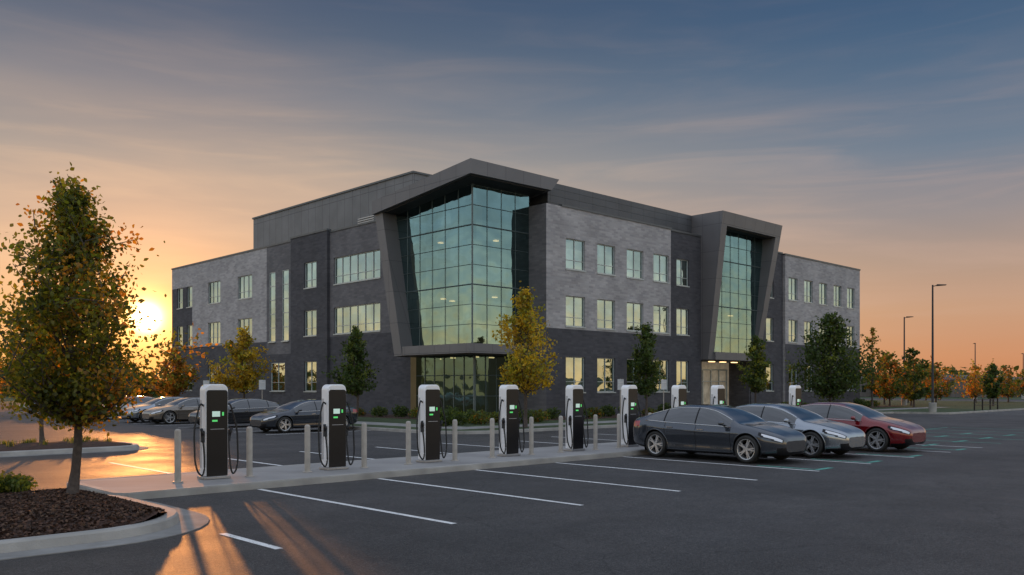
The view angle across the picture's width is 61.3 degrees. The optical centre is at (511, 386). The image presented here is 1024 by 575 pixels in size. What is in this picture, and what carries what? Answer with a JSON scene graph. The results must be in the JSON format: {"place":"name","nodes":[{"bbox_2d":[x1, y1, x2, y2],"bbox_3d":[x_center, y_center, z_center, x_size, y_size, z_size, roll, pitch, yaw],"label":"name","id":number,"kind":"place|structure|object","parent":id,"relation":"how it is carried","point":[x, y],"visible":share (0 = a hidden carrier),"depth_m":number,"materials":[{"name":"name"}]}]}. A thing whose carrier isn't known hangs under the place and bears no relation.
{"place":"outdoors","nodes":[
{"label":"outdoors","id":0,"kind":"place"},
{"bbox_2d":[0,440,132,450],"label":"mulch bed","id":1,"kind":"object","parent":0,"point":[49,445],"visible":0.78,"depth_m":28.92,"materials":[{"name":"brown wood"}]},
{"bbox_2d":[0,298,75,441],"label":"deciduous tree","id":2,"kind":"object","parent":1,"relation":"on","point":[41,435],"visible":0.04,"depth_m":29.52,"materials":[{"name":"orange plant"}]},
{"bbox_2d":[0,435,111,446],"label":"grass tufts","id":3,"kind":"object","parent":1,"relation":"on","point":[44,442],"visible":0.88,"depth_m":29.50,"materials":[{"name":"brown plant"}]},
{"bbox_2d":[0,488,166,539],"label":"mulch bed","id":4,"kind":"object","parent":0,"point":[144,518],"visible":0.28,"depth_m":12.60,"materials":[{"name":"brown wood"}]},
{"bbox_2d":[0,470,37,492],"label":"shrub","id":5,"kind":"object","parent":4,"relation":"on","point":[10,482],"visible":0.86,"depth_m":15.47,"materials":[{"name":"green plant"}]},
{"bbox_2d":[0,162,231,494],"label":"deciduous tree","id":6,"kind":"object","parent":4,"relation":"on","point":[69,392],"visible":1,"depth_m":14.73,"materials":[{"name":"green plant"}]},
{"bbox_2d":[67,442,679,499],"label":"pavement","id":7,"kind":"structure","parent":0,"point":[141,487],"depth_m":20.63,"materials":[{"name":"concrete"}]},
{"bbox_2d":[172,429,182,482],"bbox_3d":[-7.157,1.480,18.519,0.220,1.140,0.220,0,0,-44],"label":"bollard","id":8,"kind":"object","parent":7,"relation":"on","point":[177,455],"visible":1,"depth_m":18.46,"materials":[{"name":"paint"}]},
{"bbox_2d":[193,384,238,479],"bbox_3d":[-6.643,1.000,19.282,1.040,2.100,0.404,0,0,-44],"label":"ev charger","id":9,"kind":"object","parent":7,"relation":"on","point":[215,434],"visible":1,"depth_m":19.14,"materials":[{"name":"metal"}]},
{"bbox_2d":[245,426,253,476],"bbox_3d":[-5.969,1.480,19.664,0.220,1.140,0.220,0,0,-44],"label":"bollard","id":10,"kind":"object","parent":7,"relation":"on","point":[249,451],"visible":1,"depth_m":19.61,"materials":[{"name":"paint"}]},
{"bbox_2d":[303,424,311,472],"bbox_3d":[-4.896,1.480,20.698,0.220,1.140,0.220,0,0,-44],"label":"bollard","id":11,"kind":"object","parent":7,"relation":"on","point":[307,448],"visible":1,"depth_m":20.64,"materials":[{"name":"paint"}]},
{"bbox_2d":[318,384,354,469],"bbox_3d":[-4.411,1.000,21.434,1.040,2.100,0.404,0,0,-44],"label":"ev charger","id":12,"kind":"object","parent":7,"relation":"on","point":[335,428],"visible":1,"depth_m":21.29,"materials":[{"name":"metal"}]},
{"bbox_2d":[360,423,368,467],"bbox_3d":[-3.730,1.480,21.823,0.220,1.140,0.220,0,0,-44],"label":"bollard","id":13,"kind":"object","parent":7,"relation":"on","point":[363,445],"visible":1,"depth_m":21.77,"materials":[{"name":"paint"}]},
{"bbox_2d":[404,421,412,464],"bbox_3d":[-2.729,1.480,22.787,0.220,1.140,0.220,0,0,-44],"label":"bollard","id":14,"kind":"object","parent":7,"relation":"on","point":[408,442],"visible":1,"depth_m":22.73,"materials":[{"name":"paint"}]},
{"bbox_2d":[416,385,446,462],"bbox_3d":[-2.251,1.000,23.516,1.040,2.100,0.404,0,0,-44],"label":"ev charger","id":15,"kind":"object","parent":7,"relation":"on","point":[428,429],"visible":1,"depth_m":23.36,"materials":[{"name":"metal"}]},
{"bbox_2d":[451,419,458,460],"bbox_3d":[-1.578,1.480,23.898,0.220,1.140,0.220,0,0,-44],"label":"bollard","id":16,"kind":"object","parent":7,"relation":"on","point":[454,439],"visible":1,"depth_m":23.84,"materials":[{"name":"paint"}]},
{"bbox_2d":[488,418,495,457],"bbox_3d":[-0.570,1.480,24.869,0.220,1.140,0.220,0,0,-44],"label":"bollard","id":17,"kind":"object","parent":7,"relation":"on","point":[492,437],"visible":1,"depth_m":24.82,"materials":[{"name":"paint"}]},
{"bbox_2d":[497,385,524,456],"bbox_3d":[-0.091,1.000,25.598,1.040,2.100,0.404,0,0,-44],"label":"ev charger","id":18,"kind":"object","parent":7,"relation":"on","point":[509,419],"visible":1,"depth_m":25.44,"materials":[{"name":"metal"}]},
{"bbox_2d":[528,417,534,454],"bbox_3d":[0.582,1.480,25.980,0.220,1.140,0.220,0,0,-44],"label":"bollard","id":19,"kind":"object","parent":7,"relation":"on","point":[531,435],"visible":1,"depth_m":25.92,"materials":[{"name":"paint"}]},
{"bbox_2d":[558,416,563,452],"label":"bollard","id":20,"kind":"object","parent":7,"relation":"on","point":[560,434],"visible":1,"depth_m":26.82,"materials":[{"name":"paint"}]},
{"bbox_2d":[564,385,588,450],"bbox_3d":[1.996,1.000,27.611,1.040,2.100,0.404,0,0,-44],"label":"ev charger","id":21,"kind":"object","parent":7,"relation":"on","point":[575,419],"visible":1,"depth_m":27.44,"materials":[{"name":"metal"}]},
{"bbox_2d":[592,414,598,449],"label":"bollard","id":22,"kind":"object","parent":7,"relation":"on","point":[595,431],"visible":1,"depth_m":27.97,"materials":[{"name":"paint"}]},
{"bbox_2d":[616,414,621,447],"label":"bollard","id":23,"kind":"object","parent":7,"relation":"on","point":[618,430],"visible":1,"depth_m":28.80,"materials":[{"name":"paint"}]},
{"bbox_2d":[621,385,640,446],"bbox_3d":[4.012,1.000,29.554,1.040,2.100,0.404,0,0,-44],"label":"ev charger","id":24,"kind":"object","parent":7,"relation":"on","point":[630,414],"visible":0.86,"depth_m":29.38,"materials":[{"name":"metal"}]},
{"bbox_2d":[671,385,687,407],"bbox_3d":[6.100,1.000,31.567,1.040,2.100,0.404,0,0,-44],"label":"ev charger","id":25,"kind":"object","parent":7,"relation":"on","point":[678,395],"visible":0.26,"depth_m":31.41,"materials":[{"name":"metal"}]},
{"bbox_2d":[711,385,725,404],"bbox_3d":[7.936,1.000,33.337,1.040,2.100,0.404,0,0,-44],"label":"ev charger","id":26,"kind":"object","parent":7,"relation":"on","point":[717,394],"visible":0.33,"depth_m":33.17,"materials":[{"name":"metal"}]},
{"bbox_2d":[789,385,802,405],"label":"ev charger","id":27,"kind":"object","parent":7,"relation":"on","point":[795,399],"visible":0.29,"depth_m":37.37,"materials":[{"name":"metal"}]},
{"bbox_2d":[0,398,1023,574],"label":"parking lot","id":28,"kind":"structure","parent":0,"point":[943,511],"depth_m":15.21,"materials":[{"name":"grey asphalt"}]},
{"bbox_2d":[0,442,148,457],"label":"kerb","id":29,"kind":"structure","parent":28,"relation":"on","point":[133,447],"depth_m":28.34,"materials":[{"name":"concrete"}]},
{"bbox_2d":[0,494,209,560],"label":"kerb","id":30,"kind":"structure","parent":28,"relation":"on","point":[173,521],"depth_m":12.28,"materials":[{"name":"concrete"}]},
{"bbox_2d":[107,396,155,419],"bbox_3d":[-26.071,1.419,59.041,5.256,1.562,2.440,0,0,-44],"label":"parked car","id":31,"kind":"object","parent":28,"relation":"on","point":[144,400],"visible":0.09,"depth_m":58.54,"materials":[{"name":"white paint"}]},
{"bbox_2d":[120,396,185,422],"bbox_3d":[-21.701,1.419,54.364,5.256,1.562,2.440,0,0,-44],"label":"parked car","id":32,"kind":"object","parent":28,"relation":"on","point":[137,414],"visible":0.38,"depth_m":52.88,"materials":[{"name":"silver paint"}]},
{"bbox_2d":[142,397,199,423],"bbox_3d":[-19.408,1.419,52.129,5.256,1.562,2.440,0,0,-44],"label":"parked car","id":33,"kind":"object","parent":28,"relation":"on","point":[181,409],"visible":0.57,"depth_m":50.67,"materials":[{"name":"silver paint"}]},
{"bbox_2d":[188,398,281,425],"bbox_3d":[-14.966,1.419,47.522,5.256,1.562,2.440,0,0,-44],"label":"parked car","id":34,"kind":"object","parent":28,"relation":"on","point":[245,410],"visible":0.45,"depth_m":46.79,"materials":[{"name":"black paint"}]},
{"bbox_2d":[250,399,357,432],"bbox_3d":[-10.244,1.419,42.767,5.256,1.562,2.440,0,0,-44],"label":"parked car","id":35,"kind":"object","parent":28,"relation":"on","point":[288,417],"visible":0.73,"depth_m":41.54,"materials":[{"name":"paint"}]},
{"bbox_2d":[25,412,1020,548],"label":"road marking","id":36,"kind":"object","parent":28,"relation":"on","point":[251,541],"visible":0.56,"depth_m":20.61,"materials":[{"name":"white paint"}]},
{"bbox_2d":[633,404,806,462],"bbox_3d":[6.281,1.375,26.552,2.576,1.650,5.256,0,0,-44],"label":"parked car","id":37,"kind":"object","parent":28,"relation":"on","point":[741,435],"visible":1,"depth_m":25.66,"materials":[{"name":"grey paint"}]},
{"bbox_2d":[736,403,865,457],"bbox_3d":[8.792,1.375,28.486,2.576,1.650,5.256,0,0,-44],"label":"parked car","id":38,"kind":"object","parent":28,"relation":"on","point":[822,434],"visible":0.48,"depth_m":26.89,"materials":[{"name":"silver paint"}]},
{"bbox_2d":[799,402,925,451],"bbox_3d":[11.806,1.375,30.835,2.576,1.650,5.256,0,0,-44],"label":"parked car","id":39,"kind":"object","parent":28,"relation":"on","point":[882,432],"visible":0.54,"depth_m":29.27,"materials":[{"name":"red paint"}]},
{"bbox_2d":[0,394,1023,403],"bbox_3d":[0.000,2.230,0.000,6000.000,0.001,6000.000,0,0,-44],"label":"ground","id":40,"kind":"structure","parent":0,"point":[6,401],"depth_m":159.61,"materials":[{"name":"green plant"}]},
{"bbox_2d":[0,353,1021,396],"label":"tree line","id":41,"kind":"object","parent":40,"relation":"on","point":[153,392],"visible":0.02,"depth_m":187.45,"materials":[{"name":"orange plant"}]},
{"bbox_2d":[860,376,880,396],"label":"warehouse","id":42,"kind":"structure","parent":40,"relation":"on","point":[865,393],"depth_m":183.39,"materials":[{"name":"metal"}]},
{"bbox_2d":[901,375,1022,396],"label":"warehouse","id":43,"kind":"structure","parent":40,"relation":"on","point":[953,394],"depth_m":175.73,"materials":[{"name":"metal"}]},
{"bbox_2d":[0,0,1023,378],"label":"sky","id":44,"kind":"structure","parent":0,"point":[884,139],"materials":[{"name":"blue"}]},
{"bbox_2d":[171,158,860,416],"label":"office building","id":45,"kind":"structure","parent":0,"point":[415,277],"depth_m":66.13,"materials":[{"name":"brick"}]},
{"bbox_2d":[207,281,220,304],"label":"window","id":46,"kind":"structure","parent":45,"relation":"in","point":[214,287],"depth_m":84.37,"materials":[{"name":"glass"}]},
{"bbox_2d":[209,322,220,344],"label":"window","id":47,"kind":"structure","parent":45,"relation":"in","point":[214,328],"depth_m":84.37,"materials":[{"name":"glass"}]},
{"bbox_2d":[237,318,251,342],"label":"window","id":48,"kind":"structure","parent":45,"relation":"in","point":[248,321],"depth_m":79.48,"materials":[{"name":"glass"}]},
{"bbox_2d":[237,274,251,299],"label":"window","id":49,"kind":"structure","parent":45,"relation":"in","point":[245,282],"depth_m":79.77,"materials":[{"name":"glass"}]},
{"bbox_2d":[268,272,275,342],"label":"window","id":50,"kind":"structure","parent":45,"relation":"in","point":[272,275],"depth_m":75.98,"materials":[{"name":"glass"}]},
{"bbox_2d":[269,363,284,391],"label":"window","id":51,"kind":"structure","parent":45,"relation":"in","point":[278,378],"depth_m":75.14,"materials":[{"name":"glass"}]},
{"bbox_2d":[281,269,288,341],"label":"window","id":52,"kind":"structure","parent":45,"relation":"in","point":[285,273],"depth_m":74.35,"materials":[{"name":"glass"}]},
{"bbox_2d":[303,361,316,391],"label":"window","id":53,"kind":"structure","parent":45,"relation":"in","point":[310,367],"depth_m":71.08,"materials":[{"name":"glass"}]},
{"bbox_2d":[303,310,316,336],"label":"window","id":54,"kind":"structure","parent":45,"relation":"in","point":[310,316],"depth_m":71.08,"materials":[{"name":"glass"}]},
{"bbox_2d":[303,261,316,288],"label":"window","id":55,"kind":"structure","parent":45,"relation":"in","point":[310,268],"depth_m":71.08,"materials":[{"name":"glass"}]},
{"bbox_2d":[333,303,380,334],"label":"window","id":56,"kind":"structure","parent":45,"relation":"in","point":[365,316],"depth_m":66.52,"materials":[{"name":"glass"}]},
{"bbox_2d":[333,249,380,285],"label":"window","id":57,"kind":"structure","parent":45,"relation":"in","point":[364,266],"depth_m":66.52,"materials":[{"name":"glass"}]},
{"bbox_2d":[565,357,585,392],"bbox_3d":[4.365,-0.785,60.080,2.100,2.530,0.250,0,0,-44],"label":"window","id":58,"kind":"structure","parent":45,"relation":"in","point":[574,365],"depth_m":60.26,"materials":[{"name":"glass"}]},
{"bbox_2d":[565,296,585,327],"bbox_3d":[4.365,-5.160,60.080,2.100,2.180,0.250,0,0,-44],"label":"window","id":59,"kind":"structure","parent":45,"relation":"in","point":[574,305],"depth_m":60.11,"materials":[{"name":"glass"}]},
{"bbox_2d":[565,238,585,271],"bbox_3d":[4.365,-9.110,60.080,2.100,2.180,0.250,0,0,-44],"label":"window","id":60,"kind":"structure","parent":45,"relation":"in","point":[574,248],"depth_m":60.11,"materials":[{"name":"glass"}]},
{"bbox_2d":[597,358,615,392],"bbox_3d":[6.748,-0.785,62.377,2.100,2.530,0.250,0,0,-44],"label":"window","id":61,"kind":"structure","parent":45,"relation":"in","point":[605,366],"depth_m":62.50,"materials":[{"name":"glass"}]},
{"bbox_2d":[597,299,615,330],"bbox_3d":[6.748,-5.160,62.377,2.100,2.180,0.250,0,0,-44],"label":"window","id":62,"kind":"structure","parent":45,"relation":"in","point":[605,308],"depth_m":62.50,"materials":[{"name":"glass"}]},
{"bbox_2d":[597,244,615,275],"bbox_3d":[6.748,-9.110,62.377,2.100,2.180,0.250,0,0,-44],"label":"window","id":63,"kind":"structure","parent":45,"relation":"in","point":[605,253],"depth_m":62.50,"materials":[{"name":"glass"}]},
{"bbox_2d":[626,302,641,331],"bbox_3d":[9.160,-5.160,64.702,2.100,2.180,0.250,0,0,-44],"label":"window","id":64,"kind":"structure","parent":45,"relation":"in","point":[634,310],"depth_m":64.76,"materials":[{"name":"glass"}]},
{"bbox_2d":[627,359,641,384],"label":"window","id":65,"kind":"structure","parent":45,"relation":"in","point":[629,365],"depth_m":64.46,"materials":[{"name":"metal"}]},
{"bbox_2d":[626,249,643,279],"bbox_3d":[9.160,-9.110,64.702,2.100,2.180,0.250,0,0,-44],"label":"window","id":66,"kind":"structure","parent":45,"relation":"in","point":[634,258],"depth_m":64.85,"materials":[{"name":"glass"}]},
{"bbox_2d":[653,360,669,392],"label":"window","id":67,"kind":"structure","parent":45,"relation":"in","point":[664,369],"depth_m":67.35,"materials":[{"name":"glass"}]},
{"bbox_2d":[653,305,669,333],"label":"window","id":68,"kind":"structure","parent":45,"relation":"in","point":[660,313],"depth_m":67.10,"materials":[{"name":"glass"}]},
{"bbox_2d":[653,254,669,283],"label":"window","id":69,"kind":"structure","parent":45,"relation":"in","point":[660,262],"depth_m":67.10,"materials":[{"name":"glass"}]},
{"bbox_2d":[676,308,689,335],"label":"window","id":70,"kind":"structure","parent":45,"relation":"in","point":[682,314],"depth_m":69.73,"materials":[{"name":"glass"}]},
{"bbox_2d":[676,259,689,286],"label":"window","id":71,"kind":"structure","parent":45,"relation":"in","point":[682,265],"depth_m":69.73,"materials":[{"name":"glass"}]},
{"bbox_2d":[677,361,689,391],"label":"window","id":72,"kind":"structure","parent":45,"relation":"in","point":[682,366],"depth_m":69.73,"materials":[{"name":"glass"}]},
{"bbox_2d":[702,369,726,404],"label":"entrance door","id":73,"kind":"structure","parent":45,"relation":"in","point":[718,370],"depth_m":75.56,"materials":[{"name":"metal"}]},
{"bbox_2d":[766,364,773,391],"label":"window","id":74,"kind":"structure","parent":45,"relation":"in","point":[769,369],"depth_m":79.03,"materials":[{"name":"glass"}]},
{"bbox_2d":[766,318,773,341],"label":"window","id":75,"kind":"structure","parent":45,"relation":"in","point":[768,320],"depth_m":78.90,"materials":[{"name":"glass"}]},
{"bbox_2d":[788,320,796,342],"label":"window","id":76,"kind":"structure","parent":45,"relation":"in","point":[792,323],"depth_m":81.46,"materials":[{"name":"glass"}]},
{"bbox_2d":[789,277,797,301],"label":"window","id":77,"kind":"structure","parent":45,"relation":"in","point":[792,281],"depth_m":81.46,"materials":[{"name":"glass"}]},
{"bbox_2d":[804,280,813,303],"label":"window","id":78,"kind":"structure","parent":45,"relation":"in","point":[807,284],"depth_m":83.39,"materials":[{"name":"glass"}]},
{"bbox_2d":[819,283,827,305],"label":"window","id":79,"kind":"structure","parent":45,"relation":"in","point":[822,287],"depth_m":85.64,"materials":[{"name":"glass"}]},
{"bbox_2d":[834,285,841,307],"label":"window","id":80,"kind":"structure","parent":45,"relation":"in","point":[837,289],"depth_m":87.89,"materials":[{"name":"glass"}]},
{"bbox_2d":[847,288,854,309],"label":"window","id":81,"kind":"structure","parent":45,"relation":"in","point":[850,292],"depth_m":89.93,"materials":[{"name":"glass"}]},
{"bbox_2d":[358,406,902,422],"bbox_3d":[0.293,2.070,89.317,57.600,0.060,55.800,0,0,-44],"label":"planting bed","id":82,"kind":"object","parent":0,"point":[408,417],"visible":0.09,"depth_m":58.64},
{"bbox_2d":[369,405,387,416],"bbox_3d":[-9.052,1.703,58.796,1.327,0.855,1.306,0,0,12],"label":"shrub","id":83,"kind":"object","parent":82,"relation":"on","point":[378,410],"visible":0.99,"depth_m":58.57,"materials":[{"name":"green plant"}]},
{"bbox_2d":[392,404,410,416],"bbox_3d":[-7.381,1.653,57.596,1.270,0.985,1.333,0,0,-4],"label":"shrub","id":84,"kind":"object","parent":82,"relation":"on","point":[403,411],"visible":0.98,"depth_m":57.39,"materials":[{"name":"green plant"}]},
{"bbox_2d":[545,407,560,418],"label":"shrub","id":85,"kind":"object","parent":82,"relation":"on","point":[551,412],"visible":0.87,"depth_m":53.74,"materials":[{"name":"green plant"}]},
{"bbox_2d":[585,407,603,417],"bbox_3d":[5.331,1.723,56.930,1.474,0.831,1.550,0,0,-19],"label":"shrub","id":86,"kind":"object","parent":82,"relation":"on","point":[597,412],"visible":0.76,"depth_m":56.64,"materials":[{"name":"green plant"}]},
{"bbox_2d":[600,404,615,416],"bbox_3d":[6.425,1.662,58.419,1.304,0.964,1.242,0,0,20],"label":"shrub","id":87,"kind":"object","parent":82,"relation":"on","point":[610,412],"visible":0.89,"depth_m":58.28,"materials":[{"name":"green plant"}]},
{"bbox_2d":[859,327,889,406],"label":"deciduous tree","id":88,"kind":"object","parent":82,"relation":"on","point":[872,387],"visible":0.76,"depth_m":84.39,"materials":[{"name":"green plant"}]},
{"bbox_2d":[354,407,944,429],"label":"sidewalk","id":89,"kind":"structure","parent":0,"point":[414,425],"depth_m":46.84,"materials":[{"name":"concrete"}]},
{"bbox_2d":[350,400,1023,430],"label":"lawn","id":90,"kind":"structure","parent":0,"point":[956,406],"depth_m":74.33,"materials":[{"name":"green plant"}]},
{"bbox_2d":[146,346,201,396],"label":"deciduous tree","id":91,"kind":"object","parent":90,"relation":"on","point":[176,383],"visible":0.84,"depth_m":79.36,"materials":[{"name":"plant"}]},
{"bbox_2d":[206,325,275,397],"bbox_3d":[-20.404,-1.257,65.197,4.913,6.675,4.351,0,0,-6],"label":"deciduous tree","id":92,"kind":"object","parent":90,"relation":"on","point":[246,382],"visible":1,"depth_m":64.63,"materials":[{"name":"yellow plant"}]},
{"bbox_2d":[321,325,381,420],"bbox_3d":[-9.353,-0.807,51.920,3.733,5.784,3.244,0,0,-44],"label":"deciduous tree","id":93,"kind":"object","parent":90,"relation":"on","point":[352,382],"visible":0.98,"depth_m":51.57,"materials":[{"name":"green plant"}]},
{"bbox_2d":[440,407,456,425],"bbox_3d":[-3.533,1.602,44.757,1.422,1.103,1.492,0,0,33],"label":"shrub","id":94,"kind":"object","parent":90,"relation":"on","point":[449,416],"visible":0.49,"depth_m":44.60,"materials":[{"name":"green plant"}]},
{"bbox_2d":[447,410,469,424],"bbox_3d":[-2.891,1.701,46.252,1.333,0.859,1.311,0,0,12],"label":"shrub","id":95,"kind":"object","parent":90,"relation":"on","point":[460,416],"visible":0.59,"depth_m":46.07,"materials":[{"name":"green plant"}]},
{"bbox_2d":[469,413,489,424],"bbox_3d":[-1.781,1.773,47.190,1.271,0.717,1.336,0,0,-4],"label":"shrub","id":96,"kind":"object","parent":90,"relation":"on","point":[478,418],"visible":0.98,"depth_m":46.95,"materials":[{"name":"green plant"}]},
{"bbox_2d":[492,281,558,427],"bbox_3d":[0.585,-1.615,43.303,3.326,7.398,5.114,0,0,15],"label":"deciduous tree","id":97,"kind":"object","parent":90,"relation":"on","point":[521,372],"visible":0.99,"depth_m":43.28,"materials":[{"name":"yellow plant"}]},
{"bbox_2d":[531,409,550,421],"bbox_3d":[1.534,1.713,50.359,1.519,0.856,1.597,0,0,37],"label":"shrub","id":98,"kind":"object","parent":90,"relation":"on","point":[540,416],"visible":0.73,"depth_m":50.05,"materials":[{"name":"green plant"}]},
{"bbox_2d":[627,322,665,415],"bbox_3d":[8.441,-1.039,55.230,2.514,6.237,2.882,0,0,17],"label":"deciduous tree","id":99,"kind":"object","parent":90,"relation":"on","point":[644,369],"visible":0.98,"depth_m":55.12,"materials":[{"name":"green plant"}]},
{"bbox_2d":[349,400,1023,433],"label":"kerb","id":100,"kind":"structure","parent":90,"relation":"on","point":[475,432],"depth_m":44.05,"materials":[{"name":"concrete"}]},
{"bbox_2d":[735,334,773,402],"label":"deciduous tree","id":101,"kind":"object","parent":90,"relation":"on","point":[757,381],"visible":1,"depth_m":65.63,"materials":[{"name":"green plant"}]},
{"bbox_2d":[785,309,884,401],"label":"deciduous tree","id":102,"kind":"object","parent":90,"relation":"on","point":[828,382],"visible":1,"depth_m":65.67,"materials":[{"name":"green plant"}]},
{"bbox_2d":[863,350,899,404],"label":"deciduous tree","id":103,"kind":"object","parent":90,"relation":"on","point":[876,392],"visible":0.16,"depth_m":98.50,"materials":[{"name":"orange plant"}]},
{"bbox_2d":[873,351,907,405],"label":"deciduous tree","id":104,"kind":"object","parent":90,"relation":"on","point":[888,387],"visible":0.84,"depth_m":90.92,"materials":[{"name":"green plant"}]},
{"bbox_2d":[892,347,930,406],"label":"deciduous tree","id":105,"kind":"object","parent":90,"relation":"on","point":[913,379],"visible":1,"depth_m":85.37,"materials":[{"name":"green plant"}]},
{"bbox_2d":[896,358,928,405],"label":"deciduous tree","id":106,"kind":"object","parent":90,"relation":"on","point":[908,394],"visible":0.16,"depth_m":92.48,"materials":[{"name":"orange plant"}]},
{"bbox_2d":[929,284,946,411],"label":"street lamp","id":107,"kind":"object","parent":90,"relation":"on","point":[932,406],"visible":0.97,"depth_m":70.03,"materials":[{"name":"metal"}]},
{"bbox_2d":[916,362,962,402],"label":"deciduous tree","id":108,"kind":"object","parent":90,"relation":"on","point":[939,394],"visible":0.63,"depth_m":97.04,"materials":[{"name":"orange plant"}]},
{"bbox_2d":[949,359,1002,402],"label":"deciduous tree","id":109,"kind":"object","parent":90,"relation":"on","point":[973,386],"visible":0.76,"depth_m":109.01,"materials":[{"name":"orange plant"}]},
{"bbox_2d":[979,363,1004,405],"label":"deciduous tree","id":110,"kind":"object","parent":90,"relation":"on","point":[993,393],"visible":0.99,"depth_m":91.18,"materials":[{"name":"green plant"}]},
{"bbox_2d":[984,365,1023,401],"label":"deciduous tree","id":111,"kind":"object","parent":90,"relation":"on","point":[1009,386],"visible":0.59,"depth_m":111.38,"materials":[{"name":"orange plant"}]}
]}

